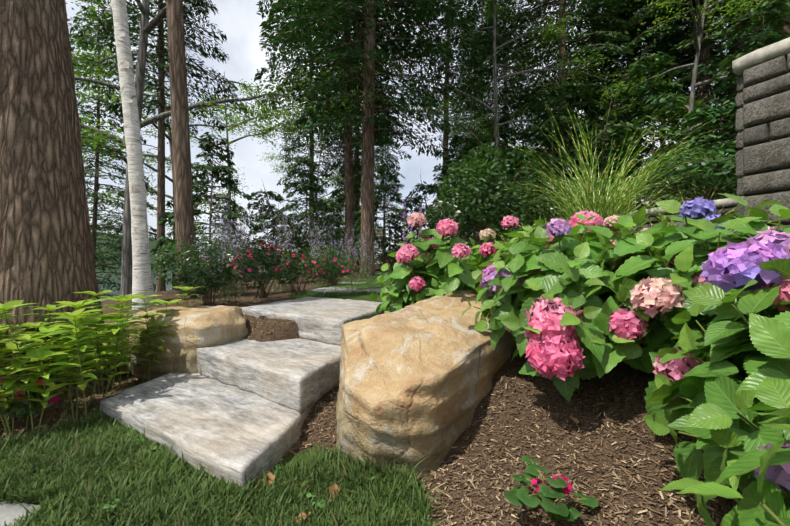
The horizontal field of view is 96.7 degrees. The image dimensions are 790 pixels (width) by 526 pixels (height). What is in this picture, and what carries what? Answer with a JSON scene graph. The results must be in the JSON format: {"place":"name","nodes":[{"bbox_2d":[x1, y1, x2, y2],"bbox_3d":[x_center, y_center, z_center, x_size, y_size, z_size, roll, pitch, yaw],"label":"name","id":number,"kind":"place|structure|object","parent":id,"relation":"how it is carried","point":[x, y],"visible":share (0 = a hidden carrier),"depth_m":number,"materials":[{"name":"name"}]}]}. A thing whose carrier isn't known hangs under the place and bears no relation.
{"place":"outdoors","nodes":[
{"label":"outdoors","id":0,"kind":"place"},
{"bbox_2d":[96,267,288,300],"bbox_3d":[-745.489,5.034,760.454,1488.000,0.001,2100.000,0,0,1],"label":"lake water","id":1,"kind":"structure","parent":0,"point":[169,286],"depth_m":101.01,"materials":[{"name":"grey liquid"}]},
{"bbox_2d":[0,406,446,525],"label":"lawn grass","id":2,"kind":"structure","parent":0,"point":[87,479],"depth_m":1.53,"materials":[{"name":"green plant"}]},
{"bbox_2d":[262,472,339,523],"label":"dry leaves","id":3,"kind":"object","parent":2,"relation":"on","point":[272,477],"visible":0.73,"depth_m":1.53,"materials":[{"name":"brown plant"}]},
{"bbox_2d":[0,231,753,525],"bbox_3d":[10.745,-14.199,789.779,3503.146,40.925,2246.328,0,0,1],"label":"terrain","id":4,"kind":"structure","parent":0,"point":[291,330],"depth_m":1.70,"materials":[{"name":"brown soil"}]},
{"bbox_2d":[0,501,39,525],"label":"stepping stone","id":5,"kind":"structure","parent":4,"relation":"on","point":[9,512],"depth_m":1.44,"materials":[{"name":"grey stone"}]},
{"bbox_2d":[0,373,59,418],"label":"impatiens","id":6,"kind":"object","parent":4,"relation":"on","point":[24,412],"visible":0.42,"depth_m":2.12,"materials":[{"name":"green plant"}]},
{"bbox_2d":[0,0,118,401],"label":"tree trunk","id":7,"kind":"object","parent":4,"relation":"on","point":[46,253],"visible":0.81,"depth_m":2.84,"materials":[{"name":"brown plant"}]},
{"bbox_2d":[0,286,203,438],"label":"chartreuse perennials","id":8,"kind":"object","parent":4,"relation":"on","point":[62,359],"visible":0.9,"depth_m":2.33,"materials":[{"name":"green plant"}]},
{"bbox_2d":[70,0,167,300],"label":"conifer tree","id":9,"kind":"object","parent":4,"relation":"on","point":[96,204],"visible":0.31,"depth_m":15.29,"materials":[{"name":"green plant"}]},
{"bbox_2d":[108,0,153,309],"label":"birch tree","id":10,"kind":"object","parent":4,"relation":"on","point":[142,282],"visible":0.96,"depth_m":4.67,"materials":[{"name":"grey plant"}]},
{"bbox_2d":[67,0,246,291],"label":"conifer tree","id":11,"kind":"object","parent":4,"relation":"on","point":[161,60],"visible":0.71,"depth_m":11.95,"materials":[{"name":"green plant"}]},
{"bbox_2d":[115,305,247,378],"bbox_3d":[-1.977,0.738,3.352,1.173,0.655,0.778,0,0,19],"label":"boulder","id":12,"kind":"object","parent":4,"relation":"on","point":[193,328],"visible":0.56,"depth_m":2.99,"materials":[{"name":"beige stone"}]},
{"bbox_2d":[161,0,204,287],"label":"conifer tree","id":13,"kind":"object","parent":4,"relation":"on","point":[183,199],"visible":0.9,"depth_m":7.19,"materials":[{"name":"brown plant"}]},
{"bbox_2d":[72,33,300,288],"bbox_3d":[-12.835,-4.701,19.483,11.058,16.231,11.347,0,0,34],"label":"deciduous tree","id":14,"kind":"object","parent":4,"relation":"on","point":[168,136],"visible":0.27,"depth_m":18.54,"materials":[{"name":"green plant"}]},
{"bbox_2d":[150,234,246,290],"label":"shrub","id":15,"kind":"object","parent":4,"relation":"on","point":[164,263],"visible":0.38,"depth_m":6.10,"materials":[{"name":"green plant"}]},
{"bbox_2d":[150,130,258,277],"bbox_3d":[-5.412,-1.476,10.078,2.739,4.723,2.787,0,0,-9],"label":"tree sapling","id":16,"kind":"object","parent":4,"relation":"on","point":[209,145],"visible":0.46,"depth_m":9.85,"materials":[{"name":"green plant"}]},
{"bbox_2d":[172,255,241,305],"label":"rose","id":17,"kind":"object","parent":4,"relation":"on","point":[199,273],"visible":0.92,"depth_m":4.19,"materials":[{"name":"green plant"}]},
{"bbox_2d":[99,372,315,489],"bbox_3d":[-1.220,1.028,2.329,1.788,0.273,0.828,0,0,31],"label":"step","id":18,"kind":"object","parent":4,"relation":"on","point":[220,429],"visible":0.69,"depth_m":2.01,"materials":[{"name":"grey stone"}]},
{"bbox_2d":[181,239,248,293],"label":"white flower shrub","id":19,"kind":"object","parent":4,"relation":"on","point":[196,260],"visible":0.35,"depth_m":5.25,"materials":[{"name":"green plant"}]},
{"bbox_2d":[191,215,253,304],"bbox_3d":[-2.235,-0.021,4.220,0.942,1.127,0.680,0,0,21],"label":"russian sage","id":20,"kind":"object","parent":4,"relation":"on","point":[224,294],"visible":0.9,"depth_m":4.21,"materials":[{"name":"purple plant"}]},
{"bbox_2d":[66,0,384,295],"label":"deciduous tree","id":21,"kind":"object","parent":4,"relation":"on","point":[147,27],"visible":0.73,"depth_m":9.11,"materials":[{"name":"green plant"}]},
{"bbox_2d":[207,183,253,295],"bbox_3d":[-2.578,-0.308,5.531,0.650,1.715,0.785,0,0,-25],"label":"russian sage","id":22,"kind":"object","parent":4,"relation":"on","point":[236,281],"visible":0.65,"depth_m":5.50,"materials":[{"name":"purple plant"}]},
{"bbox_2d":[211,206,251,289],"bbox_3d":[-2.999,-0.303,6.293,0.523,1.656,0.733,0,0,40],"label":"russian sage","id":23,"kind":"object","parent":4,"relation":"on","point":[231,239],"visible":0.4,"depth_m":6.34,"materials":[{"name":"purple plant"}]},
{"bbox_2d":[141,71,325,239],"bbox_3d":[-10.802,-5.436,24.031,10.893,15.582,10.616,0,0,-19],"label":"deciduous tree","id":24,"kind":"object","parent":4,"relation":"on","point":[226,195],"visible":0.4,"depth_m":22.73,"materials":[{"name":"green plant"}]},
{"bbox_2d":[233,243,298,298],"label":"rose","id":25,"kind":"object","parent":4,"relation":"on","point":[265,261],"visible":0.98,"depth_m":4.65,"materials":[{"name":"green plant"}]},
{"bbox_2d":[196,338,340,413],"bbox_3d":[-1.060,0.805,3.006,1.849,0.230,0.897,0,0,36],"label":"step","id":26,"kind":"object","parent":4,"relation":"on","point":[299,375],"visible":0.81,"depth_m":2.51,"materials":[{"name":"grey stone"}]},
{"bbox_2d":[242,180,308,272],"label":"tree sapling","id":27,"kind":"object","parent":4,"relation":"on","point":[268,216],"visible":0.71,"depth_m":12.84,"materials":[{"name":"green plant"}]},
{"bbox_2d":[257,191,302,292],"bbox_3d":[-2.067,-0.352,6.199,0.794,1.796,0.811,0,0,1],"label":"russian sage","id":28,"kind":"object","parent":4,"relation":"on","point":[290,249],"visible":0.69,"depth_m":6.13,"materials":[{"name":"purple plant"}]},
{"bbox_2d":[272,254,325,293],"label":"rose","id":29,"kind":"object","parent":4,"relation":"on","point":[291,280],"visible":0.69,"depth_m":5.49,"materials":[{"name":"green plant"}]},
{"bbox_2d":[269,155,344,264],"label":"tree sapling","id":30,"kind":"object","parent":4,"relation":"on","point":[315,203],"visible":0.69,"depth_m":15.94,"materials":[{"name":"green plant"}]},
{"bbox_2d":[255,0,361,239],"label":"conifer tree","id":31,"kind":"object","parent":4,"relation":"on","point":[312,147],"visible":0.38,"depth_m":24.20,"materials":[{"name":"green plant"}]},
{"bbox_2d":[257,101,359,226],"bbox_3d":[-8.067,-7.418,36.652,11.370,16.264,11.081,0,0,-25],"label":"deciduous tree","id":32,"kind":"object","parent":4,"relation":"on","point":[272,157],"visible":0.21,"depth_m":37.96,"materials":[{"name":"green plant"}]},
{"bbox_2d":[39,302,579,525],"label":"weeds","id":33,"kind":"object","parent":4,"relation":"on","point":[573,419],"visible":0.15,"depth_m":1.66,"materials":[{"name":"green plant"}]},
{"bbox_2d":[240,297,392,345],"bbox_3d":[-0.837,0.595,4.006,1.856,0.240,1.366,0,0,34],"label":"step landing","id":34,"kind":"object","parent":4,"relation":"on","point":[313,318],"visible":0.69,"depth_m":3.45,"materials":[{"name":"grey stone"}]},
{"bbox_2d":[280,245,359,282],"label":"shrub","id":35,"kind":"object","parent":4,"relation":"on","point":[308,256],"visible":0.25,"depth_m":8.44,"materials":[{"name":"green plant"}]},
{"bbox_2d":[299,188,344,262],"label":"tree sapling","id":36,"kind":"object","parent":4,"relation":"on","point":[333,204],"visible":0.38,"depth_m":19.97,"materials":[{"name":"green plant"}]},
{"bbox_2d":[305,211,342,288],"bbox_3d":[-1.399,-0.302,6.875,0.731,1.644,0.588,0,0,1],"label":"russian sage","id":37,"kind":"object","parent":4,"relation":"on","point":[322,283],"visible":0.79,"depth_m":6.80,"materials":[{"name":"purple plant"}]},
{"bbox_2d":[309,256,357,285],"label":"rose","id":38,"kind":"object","parent":4,"relation":"on","point":[334,275],"visible":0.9,"depth_m":6.87,"materials":[{"name":"green plant"}]},
{"bbox_2d":[254,0,435,272],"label":"conifer tree","id":39,"kind":"object","parent":4,"relation":"on","point":[349,195],"visible":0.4,"depth_m":14.28,"materials":[{"name":"green plant"}]},
{"bbox_2d":[330,221,363,281],"bbox_3d":[-1.014,-0.275,8.009,0.734,1.480,0.933,0,0,-42],"label":"russian sage","id":40,"kind":"object","parent":4,"relation":"on","point":[348,255],"visible":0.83,"depth_m":8.13,"materials":[{"name":"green plant"}]},
{"bbox_2d":[316,161,380,264],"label":"tree sapling","id":41,"kind":"object","parent":4,"relation":"on","point":[341,196],"visible":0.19,"depth_m":25.73,"materials":[{"name":"green plant"}]},
{"bbox_2d":[307,287,389,292],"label":"stone slab","id":42,"kind":"structure","parent":4,"relation":"on","point":[317,290],"depth_m":5.63,"materials":[{"name":"grey stone"}]},
{"bbox_2d":[328,104,381,235],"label":"conifer tree","id":43,"kind":"object","parent":4,"relation":"on","point":[335,173],"visible":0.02,"depth_m":44.23,"materials":[{"name":"green plant"}]},
{"bbox_2d":[291,271,425,296],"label":"grass lawn","id":44,"kind":"structure","parent":4,"relation":"on","point":[368,283],"depth_m":6.16,"materials":[{"name":"green plant"}]},
{"bbox_2d":[302,1,417,266],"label":"conifer tree","id":45,"kind":"object","parent":4,"relation":"on","point":[358,154],"visible":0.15,"depth_m":27.66,"materials":[{"name":"green plant"}]},
{"bbox_2d":[333,228,386,263],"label":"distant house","id":46,"kind":"structure","parent":4,"relation":"on","point":[374,242],"depth_m":77.18,"materials":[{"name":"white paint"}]},
{"bbox_2d":[349,237,375,279],"bbox_3d":[-0.846,-0.170,9.037,0.817,1.361,0.688,0,0,1],"label":"russian sage","id":47,"kind":"object","parent":4,"relation":"on","point":[354,249],"visible":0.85,"depth_m":8.95,"materials":[{"name":"purple plant"}]},
{"bbox_2d":[257,0,488,275],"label":"conifer tree","id":48,"kind":"object","parent":4,"relation":"on","point":[330,13],"visible":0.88,"depth_m":11.22,"materials":[{"name":"green plant"}]},
{"bbox_2d":[361,109,404,251],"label":"conifer tree","id":49,"kind":"object","parent":4,"relation":"on","point":[389,201],"visible":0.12,"depth_m":54.32,"materials":[{"name":"green plant"}]},
{"bbox_2d":[354,160,412,266],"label":"tree sapling","id":50,"kind":"object","parent":4,"relation":"on","point":[397,227],"visible":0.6,"depth_m":18.68,"materials":[{"name":"green plant"}]},
{"bbox_2d":[375,256,408,270],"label":"rose","id":51,"kind":"object","parent":4,"relation":"on","point":[389,261],"visible":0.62,"depth_m":14.10,"materials":[{"name":"green plant"}]},
{"bbox_2d":[375,184,408,252],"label":"deciduous tree","id":52,"kind":"object","parent":4,"relation":"on","point":[397,205],"visible":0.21,"depth_m":50.33,"materials":[{"name":"green plant"}]},
{"bbox_2d":[402,199,420,301],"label":"flower spires","id":53,"kind":"object","parent":4,"relation":"on","point":[403,232],"visible":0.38,"depth_m":3.70,"materials":[{"name":"purple plant"}]},
{"bbox_2d":[390,174,452,262],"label":"tree sapling","id":54,"kind":"object","parent":4,"relation":"on","point":[425,187],"visible":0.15,"depth_m":14.93,"materials":[{"name":"green plant"}]},
{"bbox_2d":[335,290,516,476],"bbox_3d":[0.363,0.729,2.421,0.911,0.857,1.841,13,15,39],"label":"boulder","id":55,"kind":"object","parent":4,"relation":"on","point":[415,382],"visible":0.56,"depth_m":1.78,"materials":[{"name":"beige stone"}]},
{"bbox_2d":[370,212,487,314],"bbox_3d":[0.391,0.154,3.208,1.264,1.172,1.468,0,0,1],"label":"hydrangea","id":56,"kind":"object","parent":4,"relation":"on","point":[417,285],"visible":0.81,"depth_m":2.88,"materials":[{"name":"green plant"}]},
{"bbox_2d":[424,199,463,240],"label":"shrub","id":57,"kind":"object","parent":4,"relation":"on","point":[433,215],"visible":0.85,"depth_m":4.21,"materials":[{"name":"green plant"}]},
{"bbox_2d":[415,133,483,264],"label":"tree sapling","id":58,"kind":"object","parent":4,"relation":"on","point":[456,141],"visible":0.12,"depth_m":11.81,"materials":[{"name":"green plant"}]},
{"bbox_2d":[389,0,511,198],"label":"conifer tree","id":59,"kind":"object","parent":4,"relation":"on","point":[469,13],"visible":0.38,"depth_m":17.34,"materials":[{"name":"green plant"}]},
{"bbox_2d":[436,15,502,232],"bbox_3d":[5.881,-9.874,27.591,6.198,20.373,6.317,0,0,-24],"label":"conifer tree","id":60,"kind":"object","parent":4,"relation":"on","point":[464,120],"visible":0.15,"depth_m":27.75,"materials":[{"name":"green plant"}]},
{"bbox_2d":[433,0,521,225],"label":"conifer tree","id":61,"kind":"object","parent":4,"relation":"on","point":[465,112],"visible":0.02,"depth_m":32.13,"materials":[{"name":"green plant"}]},
{"bbox_2d":[320,0,656,202],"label":"deciduous tree","id":62,"kind":"object","parent":4,"relation":"on","point":[494,111],"visible":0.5,"depth_m":12.61,"materials":[{"name":"green plant"}]},
{"bbox_2d":[448,117,532,239],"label":"tree sapling","id":63,"kind":"object","parent":4,"relation":"on","point":[503,136],"visible":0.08,"depth_m":17.55,"materials":[{"name":"green plant"}]},
{"bbox_2d":[435,141,546,267],"bbox_3d":[1.286,-0.775,5.221,1.450,2.086,1.723,0,0,-27],"label":"round shrub","id":64,"kind":"object","parent":4,"relation":"on","point":[492,207],"visible":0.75,"depth_m":4.88,"materials":[{"name":"green plant"}]},
{"bbox_2d":[435,54,552,209],"bbox_3d":[10.525,-8.513,31.261,11.669,16.692,11.372,0,0,-28],"label":"deciduous tree","id":65,"kind":"object","parent":4,"relation":"on","point":[511,115],"depth_m":30.73,"materials":[{"name":"green plant"}]},
{"bbox_2d":[449,0,554,204],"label":"conifer tree","id":66,"kind":"object","parent":4,"relation":"on","point":[479,115],"visible":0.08,"depth_m":21.84,"materials":[{"name":"green plant"}]},
{"bbox_2d":[477,135,557,230],"bbox_3d":[3.902,-1.684,10.773,3.407,4.806,2.884,0,0,21],"label":"shrub","id":67,"kind":"object","parent":4,"relation":"on","point":[520,165],"visible":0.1,"depth_m":10.47,"materials":[{"name":"green plant"}]},
{"bbox_2d":[487,207,550,249],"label":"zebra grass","id":68,"kind":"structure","parent":4,"relation":"on","point":[521,227],"depth_m":3.46,"materials":[{"name":"green plant"}]},
{"bbox_2d":[508,62,540,190],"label":"conifer tree","id":69,"kind":"object","parent":4,"relation":"on","point":[522,124],"visible":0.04,"depth_m":39.22,"materials":[{"name":"green plant"}]},
{"bbox_2d":[462,210,620,332],"bbox_3d":[1.215,0.168,2.876,1.373,1.144,1.362,0,0,-17],"label":"hydrangea","id":70,"kind":"object","parent":4,"relation":"on","point":[488,234],"visible":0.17,"depth_m":2.76,"materials":[{"name":"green plant"}]},
{"bbox_2d":[504,455,597,521],"bbox_3d":[0.546,0.840,1.242,0.273,0.166,0.265,0,0,40],"label":"flowering plant","id":71,"kind":"object","parent":4,"relation":"on","point":[520,495],"visible":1,"depth_m":1.22,"materials":[{"name":"green plant"}]},
{"bbox_2d":[503,73,610,224],"bbox_3d":[4.774,-2.446,9.790,3.424,5.904,3.484,0,0,5],"label":"tree sapling","id":72,"kind":"object","parent":4,"relation":"on","point":[548,92],"visible":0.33,"depth_m":9.77,"materials":[{"name":"green plant"}]},
{"bbox_2d":[467,0,653,216],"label":"conifer tree","id":73,"kind":"object","parent":4,"relation":"on","point":[537,14],"visible":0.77,"depth_m":14.98,"materials":[{"name":"green plant"}]},
{"bbox_2d":[462,213,677,401],"bbox_3d":[0.996,0.191,2.033,1.114,0.959,1.104,0,0,-23],"label":"hydrangea","id":74,"kind":"object","parent":4,"relation":"on","point":[566,345],"visible":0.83,"depth_m":1.67,"materials":[{"name":"green plant"}]},
{"bbox_2d":[528,83,617,217],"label":"tree sapling","id":75,"kind":"object","parent":4,"relation":"on","point":[593,101],"visible":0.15,"depth_m":13.51,"materials":[{"name":"green plant"}]},
{"bbox_2d":[533,228,647,269],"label":"hydrangea","id":76,"kind":"object","parent":4,"relation":"on","point":[614,242],"visible":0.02,"depth_m":2.98,"materials":[{"name":"green plant"}]},
{"bbox_2d":[544,103,650,221],"bbox_3d":[5.268,-1.766,8.938,2.644,4.405,3.123,0,0,16],"label":"shrub","id":77,"kind":"object","parent":4,"relation":"on","point":[605,132],"visible":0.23,"depth_m":8.60,"materials":[{"name":"green plant"}]},
{"bbox_2d":[514,0,693,165],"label":"conifer tree","id":78,"kind":"object","parent":4,"relation":"on","point":[601,80],"visible":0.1,"depth_m":18.49,"materials":[{"name":"green plant"}]},
{"bbox_2d":[490,96,736,241],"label":"ornamental grass","id":79,"kind":"object","parent":4,"relation":"on","point":[613,202],"depth_m":3.40,"materials":[{"name":"green plant"}]},
{"bbox_2d":[584,54,646,163],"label":"conifer tree","id":80,"kind":"object","parent":4,"relation":"on","point":[612,108],"depth_m":33.63,"materials":[{"name":"green plant"}]},
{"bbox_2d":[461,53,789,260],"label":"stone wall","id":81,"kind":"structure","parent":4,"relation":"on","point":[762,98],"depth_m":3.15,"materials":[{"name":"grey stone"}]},
{"bbox_2d":[536,176,655,212],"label":"shrub on wall","id":82,"kind":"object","parent":81,"relation":"on","point":[549,203],"visible":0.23,"depth_m":5.23,"materials":[{"name":"green plant"}]},
{"bbox_2d":[454,37,789,237],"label":"wall coping","id":83,"kind":"object","parent":81,"relation":"on","point":[740,65],"depth_m":3.23,"materials":[{"name":"grey stone"}]},
{"bbox_2d":[467,72,789,259],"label":"wall mortar","id":84,"kind":"object","parent":81,"relation":"attached to","point":[729,207],"depth_m":3.18,"materials":[{"name":"grey concrete"}]},
{"bbox_2d":[634,147,740,200],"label":"shrub on wall","id":85,"kind":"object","parent":81,"relation":"on","point":[713,173],"visible":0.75,"depth_m":3.97,"materials":[{"name":"green plant"}]},
{"bbox_2d":[555,0,726,177],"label":"conifer tree","id":86,"kind":"object","parent":4,"relation":"on","point":[668,46],"visible":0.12,"depth_m":14.94,"materials":[{"name":"green plant"}]},
{"bbox_2d":[593,49,707,209],"bbox_3d":[7.741,-3.209,10.618,4.180,7.084,4.109,0,0,-2],"label":"tree sapling","id":87,"kind":"object","parent":4,"relation":"on","point":[661,104],"visible":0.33,"depth_m":10.80,"materials":[{"name":"green plant"}]},
{"bbox_2d":[608,0,727,185],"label":"conifer tree","id":88,"kind":"object","parent":4,"relation":"on","point":[667,83],"visible":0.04,"depth_m":20.66,"materials":[{"name":"green plant"}]},
{"bbox_2d":[580,193,789,421],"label":"hydrangea","id":89,"kind":"object","parent":4,"relation":"on","point":[653,290],"visible":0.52,"depth_m":1.50,"materials":[{"name":"green plant"}]},
{"bbox_2d":[644,142,728,205],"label":"shrub","id":90,"kind":"object","parent":4,"relation":"on","point":[666,169],"depth_m":15.75,"materials":[{"name":"green plant"}]},
{"bbox_2d":[588,0,789,134],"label":"deciduous tree","id":91,"kind":"object","parent":4,"relation":"on","point":[706,60],"visible":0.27,"depth_m":13.36,"materials":[{"name":"green plant"}]},
{"bbox_2d":[597,0,782,199],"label":"deciduous tree","id":92,"kind":"object","parent":4,"relation":"on","point":[697,43],"visible":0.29,"depth_m":9.34,"materials":[{"name":"green plant"}]},
{"bbox_2d":[611,0,789,189],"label":"conifer tree","id":93,"kind":"object","parent":4,"relation":"on","point":[691,47],"visible":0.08,"depth_m":13.79,"materials":[{"name":"green plant"}]},
{"bbox_2d":[661,88,740,204],"bbox_3d":[7.252,-2.104,7.786,2.404,4.005,2.839,0,0,29],"label":"shrub","id":94,"kind":"object","parent":4,"relation":"on","point":[694,116],"visible":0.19,"depth_m":7.75,"materials":[{"name":"green plant"}]},
{"bbox_2d":[632,184,776,244],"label":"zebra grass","id":95,"kind":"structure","parent":4,"relation":"on","point":[662,219],"depth_m":2.79,"materials":[{"name":"green plant"}]},
{"bbox_2d":[651,214,777,251],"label":"hydrangea","id":96,"kind":"object","parent":4,"relation":"on","point":[709,217],"visible":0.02,"depth_m":1.96,"materials":[{"name":"green plant"}]},
{"bbox_2d":[643,238,789,503],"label":"hydrangea","id":97,"kind":"object","parent":4,"relation":"on","point":[713,414],"visible":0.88,"depth_m":1.04,"materials":[{"name":"green plant"}]},
{"bbox_2d":[660,376,789,525],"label":"hydrangea","id":98,"kind":"object","parent":4,"relation":"on","point":[762,501],"visible":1,"depth_m":0.63,"materials":[{"name":"green plant"}]},
{"bbox_2d":[663,0,789,69],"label":"conifer tree","id":99,"kind":"object","parent":4,"relation":"on","point":[784,30],"visible":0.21,"depth_m":11.72,"materials":[{"name":"green plant"}]},
{"bbox_2d":[681,0,789,196],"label":"tree sapling","id":100,"kind":"object","parent":4,"relation":"on","point":[766,14],"visible":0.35,"depth_m":7.55,"materials":[{"name":"green plant"}]},
{"bbox_2d":[65,0,753,254],"label":"sky","id":101,"kind":"structure","parent":0,"point":[240,21],"materials":[{"name":"white"}]}
]}

